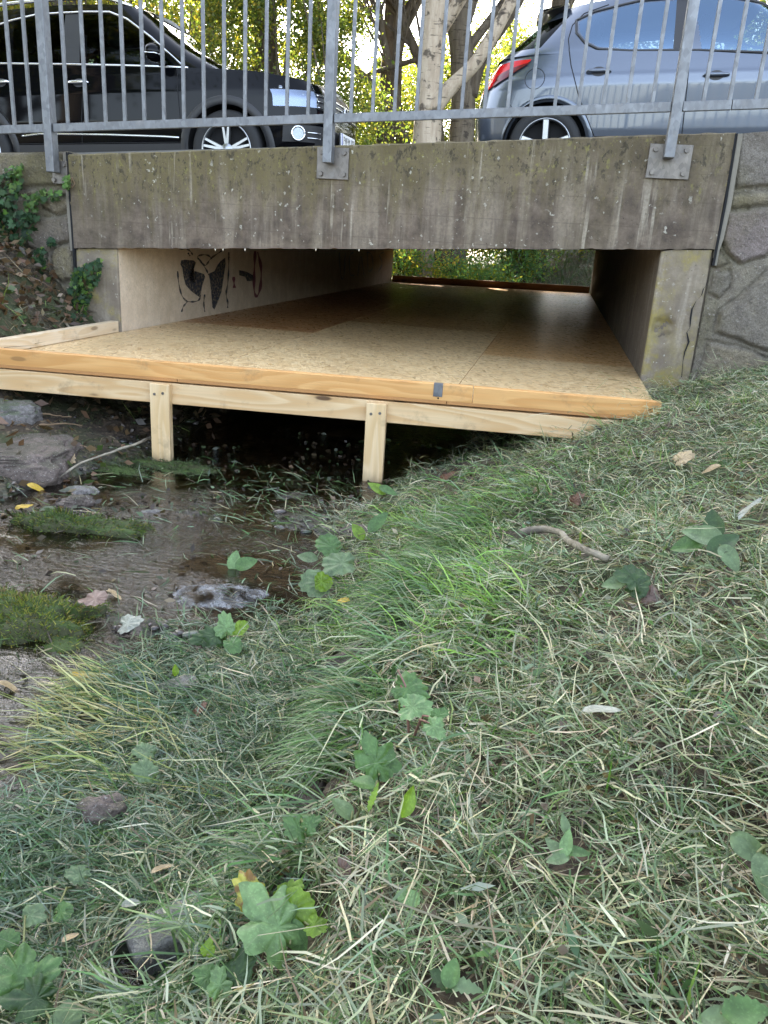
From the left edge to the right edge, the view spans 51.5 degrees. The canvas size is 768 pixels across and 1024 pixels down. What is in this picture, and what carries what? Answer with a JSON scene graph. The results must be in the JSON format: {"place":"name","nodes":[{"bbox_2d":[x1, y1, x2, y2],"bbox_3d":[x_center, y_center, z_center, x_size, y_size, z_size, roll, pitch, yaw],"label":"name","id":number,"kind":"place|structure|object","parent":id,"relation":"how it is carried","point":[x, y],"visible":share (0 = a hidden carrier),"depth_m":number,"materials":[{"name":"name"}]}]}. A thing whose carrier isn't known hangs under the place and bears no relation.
{"place":"outdoors","nodes":[
{"label":"outdoors","id":0,"kind":"place"},
{"bbox_2d":[0,402,339,641],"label":"gravel","id":1,"kind":"structure","parent":0,"point":[155,628],"depth_m":3.17,"materials":[{"name":"gravel"}]},
{"bbox_2d":[80,147,276,153],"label":"pavement","id":2,"kind":"structure","parent":0,"point":[156,151],"depth_m":5.00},
{"bbox_2d":[0,409,478,985],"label":"stream water","id":3,"kind":"structure","parent":0,"point":[254,435],"depth_m":2.85,"materials":[{"name":"brown liquid"}]},
{"bbox_2d":[0,680,16,691],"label":"fallen leaf","id":4,"kind":"object","parent":3,"relation":"on","point":[11,686],"visible":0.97,"depth_m":1.89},
{"bbox_2d":[27,483,43,490],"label":"fallen leaf","id":5,"kind":"object","parent":3,"relation":"on","point":[37,487],"visible":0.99,"depth_m":3.29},
{"bbox_2d":[55,494,95,507],"bbox_3d":[-1.221,-0.029,3.154,0.150,0.082,0.075,-5,21,-24],"label":"stone","id":6,"kind":"object","parent":3,"relation":"in","point":[79,500],"visible":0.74,"depth_m":3.13,"materials":[{"name":"stone"}]},
{"bbox_2d":[59,436,150,477],"bbox_3d":[-1.242,-0.253,3.622,0.060,0.092,0.576,13,21,26],"label":"stick","id":7,"kind":"object","parent":3,"relation":"on","point":[110,452],"visible":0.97,"depth_m":3.60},
{"bbox_2d":[117,614,143,633],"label":"fallen leaf","id":8,"kind":"object","parent":3,"relation":"on","point":[128,622],"visible":1,"depth_m":2.18,"materials":[{"name":"plant"}]},
{"bbox_2d":[173,584,271,610],"bbox_3d":[-0.501,0.248,2.446,0.300,0.034,0.170,3,19,-1],"label":"foam","id":9,"kind":"object","parent":3,"relation":"on","point":[219,602],"visible":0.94,"depth_m":2.44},
{"bbox_2d":[221,550,257,570],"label":"broadleaf plant","id":10,"kind":"object","parent":3,"relation":"in","point":[236,561],"visible":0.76,"depth_m":2.63,"materials":[{"name":"green plant"}]},
{"bbox_2d":[368,483,396,494],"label":"broadleaf plant","id":11,"kind":"object","parent":3,"relation":"in","point":[380,489],"visible":0.94,"depth_m":3.14,"materials":[{"name":"green plant"}]},
{"bbox_2d":[0,578,519,1023],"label":"margin grass","id":12,"kind":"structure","parent":0,"point":[81,694],"depth_m":1.57,"materials":[{"name":"plant"}]},
{"bbox_2d":[62,933,78,941],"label":"fallen leaf","id":13,"kind":"object","parent":12,"relation":"on","point":[70,936],"visible":1,"depth_m":1.20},
{"bbox_2d":[121,898,140,906],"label":"fallen leaf","id":14,"kind":"object","parent":12,"relation":"on","point":[128,903],"visible":0.82,"depth_m":1.24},
{"bbox_2d":[151,864,173,872],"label":"fallen leaf","id":15,"kind":"object","parent":12,"relation":"on","point":[159,868],"visible":0.97,"depth_m":1.31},
{"bbox_2d":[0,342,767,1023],"bbox_3d":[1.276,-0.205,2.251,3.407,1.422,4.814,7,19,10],"label":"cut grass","id":16,"kind":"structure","parent":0,"point":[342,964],"depth_m":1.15,"materials":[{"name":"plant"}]},
{"bbox_2d":[582,705,621,711],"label":"fallen leaf","id":17,"kind":"object","parent":16,"relation":"on","point":[596,708],"visible":1,"depth_m":1.21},
{"bbox_2d":[738,497,761,519],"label":"fallen leaf","id":18,"kind":"object","parent":16,"relation":"on","point":[748,507],"visible":0.98,"depth_m":1.82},
{"bbox_2d":[0,232,767,1023],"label":"ground","id":19,"kind":"structure","parent":0,"point":[60,404],"depth_m":1.57,"materials":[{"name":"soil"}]},
{"bbox_2d":[0,398,42,425],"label":"stone","id":20,"kind":"object","parent":19,"relation":"on","point":[30,412],"visible":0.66,"depth_m":3.71,"materials":[{"name":"stone"}]},
{"bbox_2d":[0,0,51,10],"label":"shrub","id":21,"kind":"object","parent":19,"relation":"on","point":[16,7],"visible":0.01,"depth_m":14.00,"materials":[{"name":"green plant"}]},
{"bbox_2d":[0,151,81,297],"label":"stone wing wall","id":22,"kind":"structure","parent":19,"relation":"on","point":[55,222],"depth_m":4.96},
{"bbox_2d":[0,173,39,247],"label":"ivy","id":23,"kind":"object","parent":22,"relation":"attached to","point":[30,218],"visible":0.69,"depth_m":4.93,"materials":[{"name":"green plant"}]},
{"bbox_2d":[3,163,62,213],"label":"ivy","id":24,"kind":"object","parent":22,"relation":"attached to","point":[15,174],"visible":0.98,"depth_m":4.86,"materials":[{"name":"green plant"}]},
{"bbox_2d":[32,237,56,274],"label":"ivy","id":25,"kind":"object","parent":22,"relation":"attached to","point":[40,259],"visible":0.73,"depth_m":4.97,"materials":[{"name":"green plant"}]},
{"bbox_2d":[62,175,74,190],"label":"ivy","id":26,"kind":"object","parent":22,"relation":"attached to","point":[66,184],"visible":1,"depth_m":4.79,"materials":[{"name":"green plant"}]},
{"bbox_2d":[66,258,103,319],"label":"ivy","id":27,"kind":"object","parent":22,"relation":"attached to","point":[79,275],"visible":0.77,"depth_m":4.97,"materials":[{"name":"green plant"}]},
{"bbox_2d":[0,903,82,1023],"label":"broadleaf plant","id":28,"kind":"object","parent":19,"relation":"on","point":[21,971],"visible":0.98,"depth_m":1.09,"materials":[{"name":"green plant"}]},
{"bbox_2d":[0,433,84,487],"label":"stone","id":29,"kind":"object","parent":19,"relation":"on","point":[42,462],"visible":0.73,"depth_m":3.40,"materials":[{"name":"stone"}]},
{"bbox_2d":[0,582,113,655],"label":"grass clump","id":30,"kind":"object","parent":19,"relation":"on","point":[28,616],"visible":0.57,"depth_m":2.15,"materials":[{"name":"plant"}]},
{"bbox_2d":[77,590,107,605],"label":"fallen leaf","id":31,"kind":"object","parent":30,"relation":"on","point":[95,597],"visible":1,"depth_m":2.25,"materials":[{"name":"plant"}]},
{"bbox_2d":[52,865,91,921],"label":"broadleaf plant","id":32,"kind":"object","parent":19,"relation":"on","point":[61,912],"visible":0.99,"depth_m":1.30,"materials":[{"name":"green plant"}]},
{"bbox_2d":[59,485,99,494],"bbox_3d":[-1.261,-0.064,3.326,0.199,0.098,0.115,7,19,10],"label":"stone","id":33,"kind":"object","parent":19,"relation":"on","point":[83,489],"visible":0.44,"depth_m":3.30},
{"bbox_2d":[4,505,155,539],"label":"clump","id":34,"kind":"object","parent":19,"relation":"on","point":[46,520],"visible":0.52,"depth_m":2.90,"materials":[{"name":"plant"}]},
{"bbox_2d":[76,792,130,828],"bbox_3d":[-0.523,0.561,1.493,0.091,0.067,0.071,7,19,10],"label":"stone","id":35,"kind":"object","parent":19,"relation":"on","point":[104,805],"visible":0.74,"depth_m":1.47,"materials":[{"name":"stone"}]},
{"bbox_2d":[0,220,224,516],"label":"leaf litter","id":36,"kind":"object","parent":19,"relation":"on","point":[20,250],"visible":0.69,"depth_m":4.49,"materials":[{"name":"brown plant"}]},
{"bbox_2d":[29,0,207,49],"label":"shrub","id":37,"kind":"object","parent":19,"relation":"on","point":[110,2],"depth_m":14.39,"materials":[{"name":"green plant"}]},
{"bbox_2d":[88,459,172,482],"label":"clump","id":38,"kind":"object","parent":19,"relation":"on","point":[121,470],"visible":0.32,"depth_m":3.60,"materials":[{"name":"plant"}]},
{"bbox_2d":[131,742,158,782],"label":"broadleaf plant","id":39,"kind":"object","parent":19,"relation":"on","point":[144,767],"visible":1,"depth_m":1.57,"materials":[{"name":"green plant"}]},
{"bbox_2d":[124,890,208,978],"bbox_3d":[-0.329,0.709,1.263,0.129,0.173,0.073,-17,27,-28],"label":"edge stone","id":40,"kind":"object","parent":19,"relation":"on","point":[163,944],"visible":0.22,"depth_m":1.20,"materials":[{"name":"stone"}]},
{"bbox_2d":[127,455,224,476],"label":"clump","id":41,"kind":"object","parent":19,"relation":"on","point":[179,467],"visible":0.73,"depth_m":3.70,"materials":[{"name":"plant"}]},
{"bbox_2d":[158,675,205,693],"bbox_3d":[-0.484,0.424,1.931,0.134,0.041,0.053,1,19,-8],"label":"stone","id":42,"kind":"object","parent":19,"relation":"on","point":[181,679],"visible":0.4,"depth_m":1.92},
{"bbox_2d":[112,0,280,71],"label":"shrub","id":43,"kind":"object","parent":19,"relation":"on","point":[215,11],"visible":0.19,"depth_m":13.53,"materials":[{"name":"green plant"}]},
{"bbox_2d":[190,0,213,53],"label":"tree","id":44,"kind":"object","parent":19,"relation":"on","point":[199,24],"visible":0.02,"depth_m":16.98,"materials":[{"name":"green plant"}]},
{"bbox_2d":[188,610,248,653],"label":"broadleaf plant","id":45,"kind":"object","parent":19,"relation":"in","point":[221,631],"visible":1,"depth_m":2.08,"materials":[{"name":"green plant"}]},
{"bbox_2d":[0,412,443,873],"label":"stream weed","id":46,"kind":"object","parent":19,"relation":"on","point":[170,599],"visible":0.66,"depth_m":3.08,"materials":[{"name":"green plant"}]},
{"bbox_2d":[191,937,256,1000],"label":"broadleaf plant","id":47,"kind":"object","parent":19,"relation":"on","point":[216,980],"visible":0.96,"depth_m":0.96,"materials":[{"name":"green plant"}]},
{"bbox_2d":[1,410,462,787],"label":"stream moss","id":48,"kind":"object","parent":19,"relation":"on","point":[149,621],"visible":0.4,"depth_m":3.12,"materials":[{"name":"green plant"}]},
{"bbox_2d":[165,0,306,75],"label":"shrub","id":49,"kind":"object","parent":19,"relation":"on","point":[252,47],"visible":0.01,"depth_m":20.90,"materials":[{"name":"green plant"}]},
{"bbox_2d":[184,0,318,79],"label":"shrub","id":50,"kind":"object","parent":19,"relation":"on","point":[282,47],"visible":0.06,"depth_m":17.42,"materials":[{"name":"green plant"}]},
{"bbox_2d":[254,3,276,74],"bbox_3d":[-2.160,-12.602,14.188,10.580,13.684,8.978,7,19,10],"label":"tree","id":51,"kind":"object","parent":19,"relation":"on","point":[272,53],"visible":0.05,"depth_m":15.30,"materials":[{"name":"brown plant"}]},
{"bbox_2d":[232,869,327,971],"bbox_3d":[-0.137,0.535,1.034,0.114,0.117,0.128,-1,20,-14],"label":"broadleaf plant","id":52,"kind":"object","parent":19,"relation":"on","point":[251,891],"visible":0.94,"depth_m":1.00,"materials":[{"name":"green plant"}]},
{"bbox_2d":[171,0,392,144],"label":"shrub","id":53,"kind":"object","parent":19,"relation":"on","point":[272,20],"visible":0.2,"depth_m":14.26,"materials":[{"name":"green plant"}]},
{"bbox_2d":[282,814,321,842],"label":"broadleaf plant","id":54,"kind":"object","parent":19,"relation":"on","point":[298,825],"visible":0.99,"depth_m":1.17,"materials":[{"name":"green plant"}]},
{"bbox_2d":[277,770,334,813],"bbox_3d":[-0.120,0.557,1.469,0.098,0.273,0.112,-11,63,-36],"label":"edge stone","id":55,"kind":"object","parent":19,"relation":"on","point":[321,783],"visible":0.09,"depth_m":1.41,"materials":[{"name":"stone"}]},
{"bbox_2d":[0,275,661,482],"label":"wooden platform","id":56,"kind":"structure","parent":19,"relation":"on","point":[486,355],"depth_m":4.38,"materials":[{"name":"brown wood"}]},
{"bbox_2d":[258,0,414,144],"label":"shrub","id":57,"kind":"object","parent":19,"relation":"on","point":[365,94],"visible":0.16,"depth_m":13.77,"materials":[{"name":"green plant"}]},
{"bbox_2d":[297,512,387,597],"bbox_3d":[-0.177,0.127,2.571,0.301,0.189,0.376,7,19,10],"label":"broadleaf plant","id":58,"kind":"object","parent":19,"relation":"on","point":[335,561],"visible":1,"depth_m":2.48,"materials":[{"name":"green plant"}]},
{"bbox_2d":[276,0,409,143],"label":"slender tree","id":59,"kind":"object","parent":19,"relation":"on","point":[390,109],"visible":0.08,"depth_m":16.05,"materials":[{"name":"brown plant"}]},
{"bbox_2d":[335,855,350,883],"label":"fallen leaf","id":60,"kind":"object","parent":19,"relation":"on","point":[343,864],"visible":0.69,"depth_m":1.08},
{"bbox_2d":[277,0,420,134],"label":"shrub","id":61,"kind":"object","parent":19,"relation":"on","point":[370,37],"visible":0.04,"depth_m":22.57,"materials":[{"name":"green plant"}]},
{"bbox_2d":[291,66,412,144],"bbox_3d":[-1.305,-8.724,20.392,4.995,5.519,5.111,7,19,10],"label":"shrub","id":62,"kind":"object","parent":19,"relation":"on","point":[363,85],"depth_m":19.71,"materials":[{"name":"green plant"}]},
{"bbox_2d":[332,782,378,835],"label":"broadleaf plant","id":63,"kind":"object","parent":19,"relation":"on","point":[344,809],"visible":0.9,"depth_m":1.16,"materials":[{"name":"green plant"}]},
{"bbox_2d":[318,625,392,670],"bbox_3d":[-0.030,0.363,1.967,0.345,0.113,0.103,-34,-7,37],"label":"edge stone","id":64,"kind":"object","parent":19,"relation":"on","point":[338,660],"visible":0.08,"depth_m":1.96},
{"bbox_2d":[337,523,375,539],"bbox_3d":[-0.097,0.084,2.905,0.152,0.088,0.114,7,19,10],"label":"stone","id":65,"kind":"object","parent":19,"relation":"on","point":[347,531],"visible":0.3,"depth_m":2.87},
{"bbox_2d":[324,0,417,265],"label":"slender tree","id":66,"kind":"object","parent":19,"relation":"on","point":[387,60],"visible":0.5,"depth_m":15.98,"materials":[{"name":"brown plant"}]},
{"bbox_2d":[350,730,401,808],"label":"broadleaf plant","id":67,"kind":"object","parent":19,"relation":"on","point":[376,773],"visible":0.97,"depth_m":1.21,"materials":[{"name":"green plant"}]},
{"bbox_2d":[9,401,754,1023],"bbox_3d":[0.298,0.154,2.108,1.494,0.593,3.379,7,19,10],"label":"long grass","id":68,"kind":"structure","parent":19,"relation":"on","point":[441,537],"depth_m":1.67,"materials":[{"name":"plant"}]},
{"bbox_2d":[343,86,443,144],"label":"shrub","id":69,"kind":"object","parent":19,"relation":"on","point":[375,128],"visible":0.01,"depth_m":18.41,"materials":[{"name":"green plant"}]},
{"bbox_2d":[350,0,443,272],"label":"slender tree","id":70,"kind":"object","parent":19,"relation":"on","point":[411,43],"visible":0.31,"depth_m":16.11,"materials":[{"name":"brown plant"}]},
{"bbox_2d":[376,0,421,143],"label":"tree","id":71,"kind":"object","parent":19,"relation":"on","point":[390,19],"visible":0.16,"depth_m":16.57,"materials":[{"name":"brown plant"}]},
{"bbox_2d":[68,133,734,391],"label":"culvert bridge","id":72,"kind":"structure","parent":19,"relation":"on","point":[292,222],"depth_m":4.56,"materials":[{"name":"concrete"}]},
{"bbox_2d":[0,0,767,183],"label":"metal railing","id":73,"kind":"object","parent":72,"relation":"attached to","point":[670,158],"visible":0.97,"depth_m":4.28,"materials":[{"name":"metal"}]},
{"bbox_2d":[399,785,415,823],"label":"broadleaf plant","id":74,"kind":"object","parent":19,"relation":"on","point":[409,803],"visible":0.87,"depth_m":1.07,"materials":[{"name":"green plant"}]},
{"bbox_2d":[396,882,420,908],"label":"broadleaf plant","id":75,"kind":"object","parent":19,"relation":"on","point":[402,897],"visible":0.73,"depth_m":0.95,"materials":[{"name":"green plant"}]},
{"bbox_2d":[390,666,448,746],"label":"broadleaf plant","id":76,"kind":"object","parent":19,"relation":"on","point":[412,695],"visible":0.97,"depth_m":1.35,"materials":[{"name":"green plant"}]},
{"bbox_2d":[365,32,478,249],"bbox_3d":[1.478,-9.975,22.564,6.299,6.800,4.988,7,19,10],"label":"shrub","id":77,"kind":"object","parent":19,"relation":"on","point":[378,81],"depth_m":22.07,"materials":[{"name":"green plant"}]},
{"bbox_2d":[392,249,457,278],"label":"bush","id":78,"kind":"object","parent":19,"relation":"on","point":[400,263],"visible":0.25,"depth_m":14.05,"materials":[{"name":"green plant"}]},
{"bbox_2d":[393,249,466,277],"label":"bush","id":79,"kind":"object","parent":19,"relation":"on","point":[438,274],"visible":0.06,"depth_m":14.84,"materials":[{"name":"green plant"}]},
{"bbox_2d":[438,471,457,482],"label":"fallen leaf","id":80,"kind":"object","parent":19,"relation":"on","point":[446,476],"visible":0.71,"depth_m":3.43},
{"bbox_2d":[373,17,526,263],"bbox_3d":[1.723,-8.255,18.137,4.434,6.105,3.651,7,19,10],"label":"shrub","id":81,"kind":"object","parent":19,"relation":"on","point":[406,100],"visible":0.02,"depth_m":17.33,"materials":[{"name":"green plant"}]},
{"bbox_2d":[401,17,500,255],"bbox_3d":[1.909,-8.992,20.827,5.484,6.674,3.907,7,19,10],"label":"shrub","id":82,"kind":"object","parent":19,"relation":"on","point":[449,66],"visible":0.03,"depth_m":19.86,"materials":[{"name":"green plant"}]},
{"bbox_2d":[429,958,482,994],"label":"broadleaf plant","id":83,"kind":"object","parent":19,"relation":"on","point":[447,979],"visible":1,"depth_m":0.83,"materials":[{"name":"green plant"}]},
{"bbox_2d":[403,0,515,276],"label":"tree","id":84,"kind":"object","parent":19,"relation":"on","point":[426,131],"visible":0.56,"depth_m":13.44,"materials":[{"name":"beige plant"}]},
{"bbox_2d":[419,249,501,280],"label":"bush","id":85,"kind":"object","parent":19,"relation":"on","point":[455,266],"visible":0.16,"depth_m":15.14,"materials":[{"name":"green plant"}]},
{"bbox_2d":[165,367,767,1023],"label":"bank litter","id":86,"kind":"object","parent":19,"relation":"on","point":[651,933],"visible":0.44,"depth_m":1.24,"materials":[{"name":"beige plant"}]},
{"bbox_2d":[437,0,523,274],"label":"tree","id":87,"kind":"object","parent":19,"relation":"on","point":[461,130],"visible":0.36,"depth_m":14.50,"materials":[{"name":"brown plant"}]},
{"bbox_2d":[443,249,538,282],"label":"bush","id":88,"kind":"object","parent":19,"relation":"on","point":[496,276],"visible":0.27,"depth_m":14.59,"materials":[{"name":"green plant"}]},
{"bbox_2d":[445,0,588,258],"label":"shrub","id":89,"kind":"object","parent":19,"relation":"on","point":[502,41],"visible":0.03,"depth_m":18.54,"materials":[{"name":"green plant"}]},
{"bbox_2d":[467,32,567,280],"bbox_3d":[2.965,-6.821,15.937,3.608,4.714,3.078,3,19,-3],"label":"shrub","id":90,"kind":"object","parent":19,"relation":"on","point":[477,99],"visible":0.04,"depth_m":16.19,"materials":[{"name":"green plant"}]},
{"bbox_2d":[449,0,599,63],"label":"shrub","id":91,"kind":"object","parent":19,"relation":"on","point":[512,23],"visible":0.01,"depth_m":21.26,"materials":[{"name":"green plant"}]},
{"bbox_2d":[470,249,582,282],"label":"bush","id":92,"kind":"object","parent":19,"relation":"on","point":[530,263],"visible":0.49,"depth_m":16.23,"materials":[{"name":"green plant"}]},
{"bbox_2d":[526,0,574,274],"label":"tree","id":93,"kind":"object","parent":19,"relation":"on","point":[554,3],"visible":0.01,"depth_m":15.43,"materials":[{"name":"green plant"}]},
{"bbox_2d":[518,525,609,561],"bbox_3d":[0.460,0.080,1.997,0.093,0.138,0.485,0,19,-10],"label":"stick","id":94,"kind":"object","parent":19,"relation":"on","point":[570,542],"visible":0.95,"depth_m":1.98,"materials":[{"name":"wood"}]},
{"bbox_2d":[545,813,590,864],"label":"broadleaf plant","id":95,"kind":"object","parent":19,"relation":"on","point":[561,856],"visible":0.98,"depth_m":0.97,"materials":[{"name":"green plant"}]},
{"bbox_2d":[549,6,594,262],"bbox_3d":[4.486,-7.710,16.328,3.842,5.784,3.440,-5,21,-24],"label":"shrub","id":96,"kind":"object","parent":19,"relation":"on","point":[574,250],"depth_m":17.16,"materials":[{"name":"green plant"}]},
{"bbox_2d":[567,491,584,511],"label":"fallen leaf","id":97,"kind":"object","parent":19,"relation":"on","point":[575,499],"visible":0.78,"depth_m":2.58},
{"bbox_2d":[601,564,650,599],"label":"broadleaf plant","id":98,"kind":"object","parent":19,"relation":"on","point":[632,577],"visible":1,"depth_m":1.60,"materials":[{"name":"green plant"}]},
{"bbox_2d":[641,585,659,605],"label":"fallen leaf","id":99,"kind":"object","parent":19,"relation":"on","point":[649,597],"visible":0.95,"depth_m":1.58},
{"bbox_2d":[672,450,695,465],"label":"fallen leaf","id":100,"kind":"object","parent":19,"relation":"on","point":[685,457],"visible":0.96,"depth_m":2.57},
{"bbox_2d":[670,509,739,571],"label":"broadleaf plant","id":101,"kind":"object","parent":19,"relation":"on","point":[713,537],"visible":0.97,"depth_m":1.63,"materials":[{"name":"green plant"}]},
{"bbox_2d":[690,131,767,380],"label":"stone wing wall","id":102,"kind":"structure","parent":19,"relation":"on","point":[737,332],"depth_m":4.26,"materials":[{"name":"stone"}]},
{"bbox_2d":[697,992,767,1023],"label":"broadleaf plant","id":103,"kind":"object","parent":19,"relation":"on","point":[736,1008],"visible":1,"depth_m":0.72,"materials":[{"name":"green plant"}]},
{"bbox_2d":[730,831,767,901],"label":"broadleaf plant","id":104,"kind":"object","parent":19,"relation":"on","point":[747,846],"visible":0.99,"depth_m":0.91,"materials":[{"name":"green plant"}]},
{"bbox_2d":[135,0,767,256],"label":"sky","id":105,"kind":"structure","parent":0,"point":[548,5],"materials":[{"name":"white"}]},
{"bbox_2d":[489,250,594,285],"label":"bush","id":106,"kind":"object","parent":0,"point":[563,268],"depth_m":16.29,"materials":[{"name":"plant"}]},
{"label":"road","id":107,"kind":"structure","parent":0,"visible":0},
{"bbox_2d":[0,0,356,152],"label":"parked car","id":108,"kind":"object","parent":107,"relation":"on","point":[301,135],"visible":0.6,"depth_m":7.42,"materials":[{"name":"black paint"}]},
{"bbox_2d":[475,0,767,140],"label":"parked car","id":109,"kind":"object","parent":107,"relation":"on","point":[698,122],"visible":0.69,"depth_m":6.75,"materials":[{"name":"silver metal"}]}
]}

